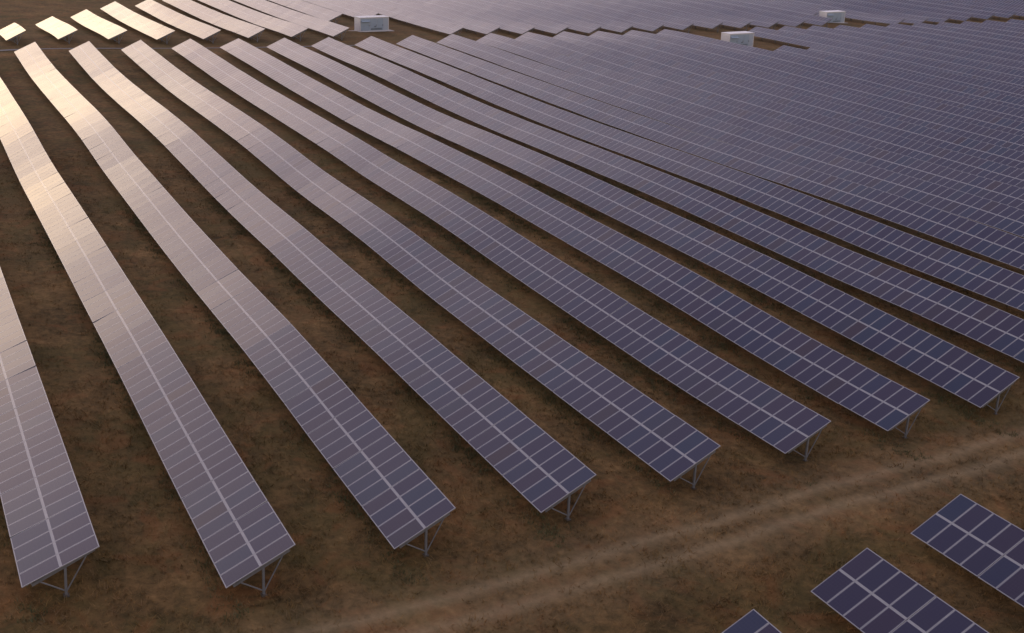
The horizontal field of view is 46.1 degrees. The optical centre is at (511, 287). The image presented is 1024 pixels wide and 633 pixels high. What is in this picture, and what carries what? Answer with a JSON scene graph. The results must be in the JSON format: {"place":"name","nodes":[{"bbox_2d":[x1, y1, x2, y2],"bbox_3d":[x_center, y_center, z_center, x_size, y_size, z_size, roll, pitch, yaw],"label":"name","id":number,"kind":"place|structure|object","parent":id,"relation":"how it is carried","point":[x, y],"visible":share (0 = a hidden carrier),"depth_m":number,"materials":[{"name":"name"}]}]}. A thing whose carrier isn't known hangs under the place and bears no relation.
{"place":"outdoors","nodes":[
{"label":"outdoors","id":0,"kind":"place"},
{"bbox_2d":[0,45,354,50],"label":"path","id":1,"kind":"structure","parent":0,"point":[121,48],"depth_m":188.23,"materials":[{"name":"brown soil"}]},
{"bbox_2d":[0,0,1023,632],"bbox_3d":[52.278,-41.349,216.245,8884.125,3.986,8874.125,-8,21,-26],"label":"ground","id":2,"kind":"structure","parent":0,"point":[60,138],"depth_m":66.29,"materials":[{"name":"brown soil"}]},
{"bbox_2d":[0,22,25,44],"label":"solar panel row","id":3,"kind":"object","parent":2,"relation":"on","point":[11,31],"visible":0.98,"depth_m":190.66,"materials":[{"name":"blue glass"}]},
{"bbox_2d":[0,268,99,597],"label":"solar panel row","id":4,"kind":"object","parent":2,"relation":"on","point":[50,526],"visible":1,"depth_m":56.13,"materials":[{"name":"glass"}]},
{"bbox_2d":[35,16,76,43],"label":"solar panel row","id":5,"kind":"object","parent":2,"relation":"on","point":[56,28],"visible":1,"depth_m":199.49,"materials":[{"name":"blue glass"}]},
{"bbox_2d":[71,9,126,42],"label":"solar panel row","id":6,"kind":"object","parent":2,"relation":"on","point":[97,24],"visible":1,"depth_m":208.44,"materials":[{"name":"blue glass"}]},
{"bbox_2d":[100,1,174,42],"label":"solar panel row","id":7,"kind":"object","parent":2,"relation":"on","point":[134,20],"visible":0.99,"depth_m":216.94,"materials":[{"name":"blue glass"}]},
{"bbox_2d":[0,78,295,596],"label":"solar panel row","id":8,"kind":"object","parent":2,"relation":"on","point":[221,494],"visible":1,"depth_m":67.13,"materials":[{"name":"glass"}]},
{"bbox_2d":[136,0,219,43],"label":"solar panel row","id":9,"kind":"object","parent":2,"relation":"on","point":[179,20],"visible":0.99,"depth_m":221.68,"materials":[{"name":"blue glass"}]},
{"bbox_2d":[162,0,264,41],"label":"solar panel row","id":10,"kind":"object","parent":2,"relation":"on","point":[219,19],"visible":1,"depth_m":226.56,"materials":[{"name":"blue glass"}]},
{"bbox_2d":[14,42,455,556],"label":"solar panel row","id":11,"kind":"object","parent":2,"relation":"on","point":[398,495],"visible":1,"depth_m":73.25,"materials":[{"name":"glass"}]},
{"bbox_2d":[198,0,307,40],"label":"solar panel row","id":12,"kind":"object","parent":2,"relation":"on","point":[286,28],"visible":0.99,"depth_m":229.99,"materials":[{"name":"blue glass"}]},
{"bbox_2d":[234,0,348,40],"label":"solar panel row","id":13,"kind":"object","parent":2,"relation":"on","point":[303,20],"visible":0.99,"depth_m":233.22,"materials":[{"name":"blue glass"}]},
{"bbox_2d":[269,0,341,22],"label":"solar panel row","id":14,"kind":"object","parent":2,"relation":"on","point":[319,12],"visible":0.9,"depth_m":248.87,"materials":[{"name":"blue glass"}]},
{"bbox_2d":[69,41,595,520],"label":"solar panel row","id":15,"kind":"object","parent":2,"relation":"on","point":[537,467],"visible":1,"depth_m":78.35,"materials":[{"name":"glass"}]},
{"bbox_2d":[303,0,377,17],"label":"solar panel row","id":16,"kind":"object","parent":2,"relation":"on","point":[350,10],"visible":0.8,"depth_m":253.67,"materials":[{"name":"blue glass"}]},
{"bbox_2d":[351,15,392,31],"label":"inverter cabin","id":17,"kind":"object","parent":2,"relation":"on","point":[376,23],"visible":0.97,"depth_m":228.38,"materials":[{"name":"metal"}]},
{"bbox_2d":[361,19,369,30],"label":"service door","id":18,"kind":"structure","parent":17,"relation":"in","point":[365,26],"depth_m":227.46,"materials":[{"name":"grey paint"}]},
{"bbox_2d":[370,18,376,30],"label":"service door","id":19,"kind":"structure","parent":17,"relation":"in","point":[373,22],"depth_m":228.29,"materials":[{"name":"grey paint"}]},
{"bbox_2d":[377,18,382,29],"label":"service door","id":20,"kind":"structure","parent":17,"relation":"in","point":[379,20],"depth_m":228.96,"materials":[{"name":"grey paint"}]},
{"bbox_2d":[338,0,464,35],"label":"solar panel row","id":21,"kind":"object","parent":2,"relation":"on","point":[422,21],"visible":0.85,"depth_m":243.09,"materials":[{"name":"blue glass"}]},
{"bbox_2d":[122,40,719,489],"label":"solar panel row","id":22,"kind":"object","parent":2,"relation":"on","point":[664,442],"visible":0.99,"depth_m":83.35,"materials":[{"name":"glass"}]},
{"bbox_2d":[372,0,500,35],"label":"solar panel row","id":23,"kind":"object","parent":2,"relation":"on","point":[475,26],"visible":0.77,"depth_m":246.41,"materials":[{"name":"blue glass"}]},
{"bbox_2d":[406,0,535,35],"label":"solar panel row","id":24,"kind":"object","parent":2,"relation":"on","point":[513,26],"visible":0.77,"depth_m":249.66,"materials":[{"name":"blue glass"}]},
{"bbox_2d":[172,39,830,461],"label":"solar panel row","id":25,"kind":"object","parent":2,"relation":"on","point":[770,415],"visible":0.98,"depth_m":87.68,"materials":[{"name":"glass"}]},
{"bbox_2d":[439,0,568,35],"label":"solar panel row","id":26,"kind":"object","parent":2,"relation":"on","point":[547,26],"visible":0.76,"depth_m":252.76,"materials":[{"name":"blue glass"}]},
{"bbox_2d":[0,168,1022,624],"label":"weeds","id":27,"kind":"object","parent":2,"relation":"on","point":[456,448],"visible":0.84,"depth_m":78.84,"materials":[{"name":"plant"}]},
{"bbox_2d":[471,0,602,34],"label":"solar panel row","id":28,"kind":"object","parent":2,"relation":"on","point":[578,25],"visible":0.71,"depth_m":255.68,"materials":[{"name":"blue glass"}]},
{"bbox_2d":[502,0,632,33],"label":"solar panel row","id":29,"kind":"object","parent":2,"relation":"on","point":[615,26],"visible":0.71,"depth_m":258.92,"materials":[{"name":"blue glass"}]},
{"bbox_2d":[220,38,929,438],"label":"solar panel row","id":30,"kind":"object","parent":2,"relation":"on","point":[876,398],"visible":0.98,"depth_m":91.24,"materials":[{"name":"glass"}]},
{"bbox_2d":[533,0,663,32],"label":"solar panel row","id":31,"kind":"object","parent":2,"relation":"on","point":[646,25],"visible":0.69,"depth_m":261.95,"materials":[{"name":"blue glass"}]},
{"bbox_2d":[564,0,694,32],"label":"solar panel row","id":32,"kind":"object","parent":2,"relation":"on","point":[676,24],"visible":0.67,"depth_m":265.02,"materials":[{"name":"blue glass"}]},
{"bbox_2d":[267,38,1019,414],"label":"solar panel row","id":33,"kind":"object","parent":2,"relation":"on","point":[963,374],"visible":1,"depth_m":95.39,"materials":[{"name":"glass"}]},
{"bbox_2d":[594,0,723,31],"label":"solar panel row","id":34,"kind":"object","parent":2,"relation":"on","point":[706,23],"visible":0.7,"depth_m":268.71,"materials":[{"name":"blue glass"}]},
{"bbox_2d":[312,37,1023,362],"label":"solar panel row","id":35,"kind":"object","parent":2,"relation":"on","point":[997,329],"visible":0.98,"depth_m":104.96,"materials":[{"name":"glass"}]},
{"bbox_2d":[623,0,751,29],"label":"solar panel row","id":36,"kind":"object","parent":2,"relation":"on","point":[734,23],"visible":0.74,"depth_m":272.05,"materials":[{"name":"blue glass"}]},
{"bbox_2d":[355,36,1023,310],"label":"solar panel row","id":37,"kind":"object","parent":2,"relation":"on","point":[987,279],"visible":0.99,"depth_m":114.82,"materials":[{"name":"glass"}]},
{"bbox_2d":[396,35,1023,269],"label":"solar panel row","id":38,"kind":"object","parent":2,"relation":"on","point":[987,241],"visible":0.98,"depth_m":125.28,"materials":[{"name":"glass"}]},
{"bbox_2d":[652,0,778,29],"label":"solar panel row","id":39,"kind":"object","parent":2,"relation":"on","point":[761,21],"visible":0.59,"depth_m":275.06,"materials":[{"name":"blue glass"}]},
{"bbox_2d":[436,34,1023,236],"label":"solar panel row","id":40,"kind":"object","parent":2,"relation":"on","point":[998,215],"visible":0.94,"depth_m":135.99,"materials":[{"name":"blue glass"}]},
{"bbox_2d":[721,31,753,46],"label":"inverter cabin","id":41,"kind":"object","parent":2,"relation":"on","point":[746,38],"visible":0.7,"depth_m":227.93,"materials":[{"name":"metal"}]},
{"bbox_2d":[730,35,737,43],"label":"service door","id":42,"kind":"structure","parent":41,"relation":"in","point":[734,40],"depth_m":226.93,"materials":[{"name":"grey paint"}]},
{"bbox_2d":[738,34,743,44],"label":"service door","id":43,"kind":"structure","parent":41,"relation":"in","point":[741,37],"depth_m":227.79,"materials":[{"name":"grey paint"}]},
{"bbox_2d":[743,34,749,45],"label":"service door","id":44,"kind":"structure","parent":41,"relation":"in","point":[746,36],"depth_m":228.57,"materials":[{"name":"grey paint"}]},
{"bbox_2d":[680,0,805,27],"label":"solar panel row","id":45,"kind":"object","parent":2,"relation":"on","point":[790,21],"visible":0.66,"depth_m":277.88,"materials":[{"name":"blue glass"}]},
{"bbox_2d":[477,33,1023,209],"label":"solar panel row","id":46,"kind":"object","parent":2,"relation":"on","point":[997,191],"visible":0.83,"depth_m":146.55,"materials":[{"name":"blue glass"}]},
{"bbox_2d":[722,609,780,632],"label":"solar panel row","id":47,"kind":"object","parent":2,"relation":"on","point":[753,621],"visible":1,"depth_m":47.95,"materials":[{"name":"glass"}]},
{"bbox_2d":[515,32,1023,188],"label":"solar panel row","id":48,"kind":"object","parent":2,"relation":"on","point":[984,168],"visible":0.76,"depth_m":154.84,"materials":[{"name":"blue glass"}]},
{"bbox_2d":[708,0,831,27],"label":"solar panel row","id":49,"kind":"object","parent":2,"relation":"on","point":[816,20],"visible":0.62,"depth_m":280.64,"materials":[{"name":"blue glass"}]},
{"bbox_2d":[552,31,1023,169],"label":"solar panel row","id":50,"kind":"object","parent":2,"relation":"on","point":[978,149],"visible":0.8,"depth_m":163.06,"materials":[{"name":"blue glass"}]},
{"bbox_2d":[755,0,829,15],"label":"solar panel row","id":51,"kind":"object","parent":2,"relation":"on","point":[793,5],"visible":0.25,"depth_m":299.88,"materials":[{"name":"blue glass"}]},
{"bbox_2d":[589,31,1023,151],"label":"solar panel row","id":52,"kind":"object","parent":2,"relation":"on","point":[969,130],"visible":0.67,"depth_m":171.08,"materials":[{"name":"blue glass"}]},
{"bbox_2d":[623,30,1023,136],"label":"solar panel row","id":53,"kind":"object","parent":2,"relation":"on","point":[939,109],"visible":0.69,"depth_m":179.40,"materials":[{"name":"blue glass"}]},
{"bbox_2d":[819,10,845,22],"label":"inverter cabin","id":54,"kind":"object","parent":2,"relation":"on","point":[837,16],"visible":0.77,"depth_m":282.04,"materials":[{"name":"metal"}]},
{"bbox_2d":[827,13,832,22],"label":"service door","id":55,"kind":"structure","parent":54,"relation":"in","point":[827,13],"depth_m":281.08,"materials":[{"name":"grey paint"}]},
{"bbox_2d":[832,13,837,22],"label":"service door","id":56,"kind":"structure","parent":54,"relation":"in","point":[835,14],"depth_m":281.90,"materials":[{"name":"grey paint"}]},
{"bbox_2d":[837,13,841,21],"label":"service door","id":57,"kind":"structure","parent":54,"relation":"in","point":[839,14],"depth_m":282.59,"materials":[{"name":"grey paint"}]},
{"bbox_2d":[774,0,905,25],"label":"solar panel row","id":58,"kind":"object","parent":2,"relation":"on","point":[888,20],"visible":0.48,"depth_m":289.40,"materials":[{"name":"blue glass"}]},
{"bbox_2d":[657,29,1023,121],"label":"solar panel row","id":59,"kind":"object","parent":2,"relation":"on","point":[1002,111],"visible":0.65,"depth_m":186.72,"materials":[{"name":"blue glass"}]},
{"bbox_2d":[792,0,928,24],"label":"solar panel row","id":60,"kind":"object","parent":2,"relation":"on","point":[909,19],"visible":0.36,"depth_m":298.74,"materials":[{"name":"blue glass"}]},
{"bbox_2d":[816,0,951,23],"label":"solar panel row","id":61,"kind":"object","parent":2,"relation":"on","point":[934,18],"visible":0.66,"depth_m":301.65,"materials":[{"name":"blue glass"}]},
{"bbox_2d":[748,27,1023,88],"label":"solar panel row","id":62,"kind":"object","parent":2,"relation":"on","point":[786,37],"visible":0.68,"depth_m":212.03,"materials":[{"name":"blue glass"}]},
{"bbox_2d":[774,45,1023,109],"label":"solar panel row","id":63,"kind":"object","parent":2,"relation":"on","point":[946,87],"visible":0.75,"depth_m":188.21,"materials":[{"name":"blue glass"}]},
{"bbox_2d":[811,548,988,632],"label":"solar panel row","id":64,"kind":"object","parent":2,"relation":"on","point":[867,590],"visible":1,"depth_m":50.71,"materials":[{"name":"glass"}]},
{"bbox_2d":[778,26,1023,78],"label":"solar panel row","id":65,"kind":"object","parent":2,"relation":"on","point":[1010,72],"visible":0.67,"depth_m":216.91,"materials":[{"name":"blue glass"}]},
{"bbox_2d":[847,0,973,20],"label":"solar panel row","id":66,"kind":"object","parent":2,"relation":"on","point":[956,16],"visible":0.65,"depth_m":303.56,"materials":[{"name":"blue glass"}]},
{"bbox_2d":[806,25,1023,70],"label":"solar panel row","id":67,"kind":"object","parent":2,"relation":"on","point":[951,53],"visible":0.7,"depth_m":224.45,"materials":[{"name":"blue glass"}]},
{"bbox_2d":[807,45,1023,98],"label":"solar panel row","id":68,"kind":"object","parent":2,"relation":"on","point":[999,88],"visible":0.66,"depth_m":194.83,"materials":[{"name":"blue glass"}]},
{"bbox_2d":[834,25,1023,62],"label":"solar panel row","id":69,"kind":"object","parent":2,"relation":"on","point":[973,50],"visible":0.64,"depth_m":231.18,"materials":[{"name":"blue glass"}]},
{"bbox_2d":[880,0,995,19],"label":"solar panel row","id":70,"kind":"object","parent":2,"relation":"on","point":[982,14],"visible":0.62,"depth_m":305.24,"materials":[{"name":"blue glass"}]},
{"bbox_2d":[860,24,1023,55],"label":"solar panel row","id":71,"kind":"object","parent":2,"relation":"on","point":[1002,49],"visible":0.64,"depth_m":238.43,"materials":[{"name":"blue glass"}]},
{"bbox_2d":[886,23,1023,49],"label":"solar panel row","id":72,"kind":"object","parent":2,"relation":"on","point":[964,37],"visible":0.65,"depth_m":245.46,"materials":[{"name":"blue glass"}]},
{"bbox_2d":[910,0,1016,17],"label":"solar panel row","id":73,"kind":"object","parent":2,"relation":"on","point":[1003,13],"visible":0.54,"depth_m":306.93,"materials":[{"name":"blue glass"}]},
{"bbox_2d":[911,494,1023,606],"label":"solar panel row","id":74,"kind":"object","parent":2,"relation":"on","point":[970,536],"visible":0.99,"depth_m":55.53,"materials":[{"name":"glass"}]},
{"bbox_2d":[912,22,1023,43],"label":"solar panel row","id":75,"kind":"object","parent":2,"relation":"on","point":[980,34],"visible":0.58,"depth_m":251.92,"materials":[{"name":"blue glass"}]},
{"bbox_2d":[937,22,1023,37],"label":"solar panel row","id":76,"kind":"object","parent":2,"relation":"on","point":[993,31],"visible":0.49,"depth_m":258.58,"materials":[{"name":"blue glass"}]},
{"bbox_2d":[961,21,1023,32],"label":"solar panel row","id":77,"kind":"object","parent":2,"relation":"on","point":[1011,29],"visible":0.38,"depth_m":265.46,"materials":[{"name":"blue glass"}]},
{"bbox_2d":[982,20,1023,28],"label":"solar panel row","id":78,"kind":"object","parent":2,"relation":"on","point":[1004,24],"visible":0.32,"depth_m":272.31,"materials":[{"name":"blue glass"}]},
{"bbox_2d":[1007,19,1023,24],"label":"solar panel row","id":79,"kind":"object","parent":2,"relation":"on","point":[1016,21],"visible":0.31,"depth_m":278.50,"materials":[{"name":"blue glass"}]}
]}

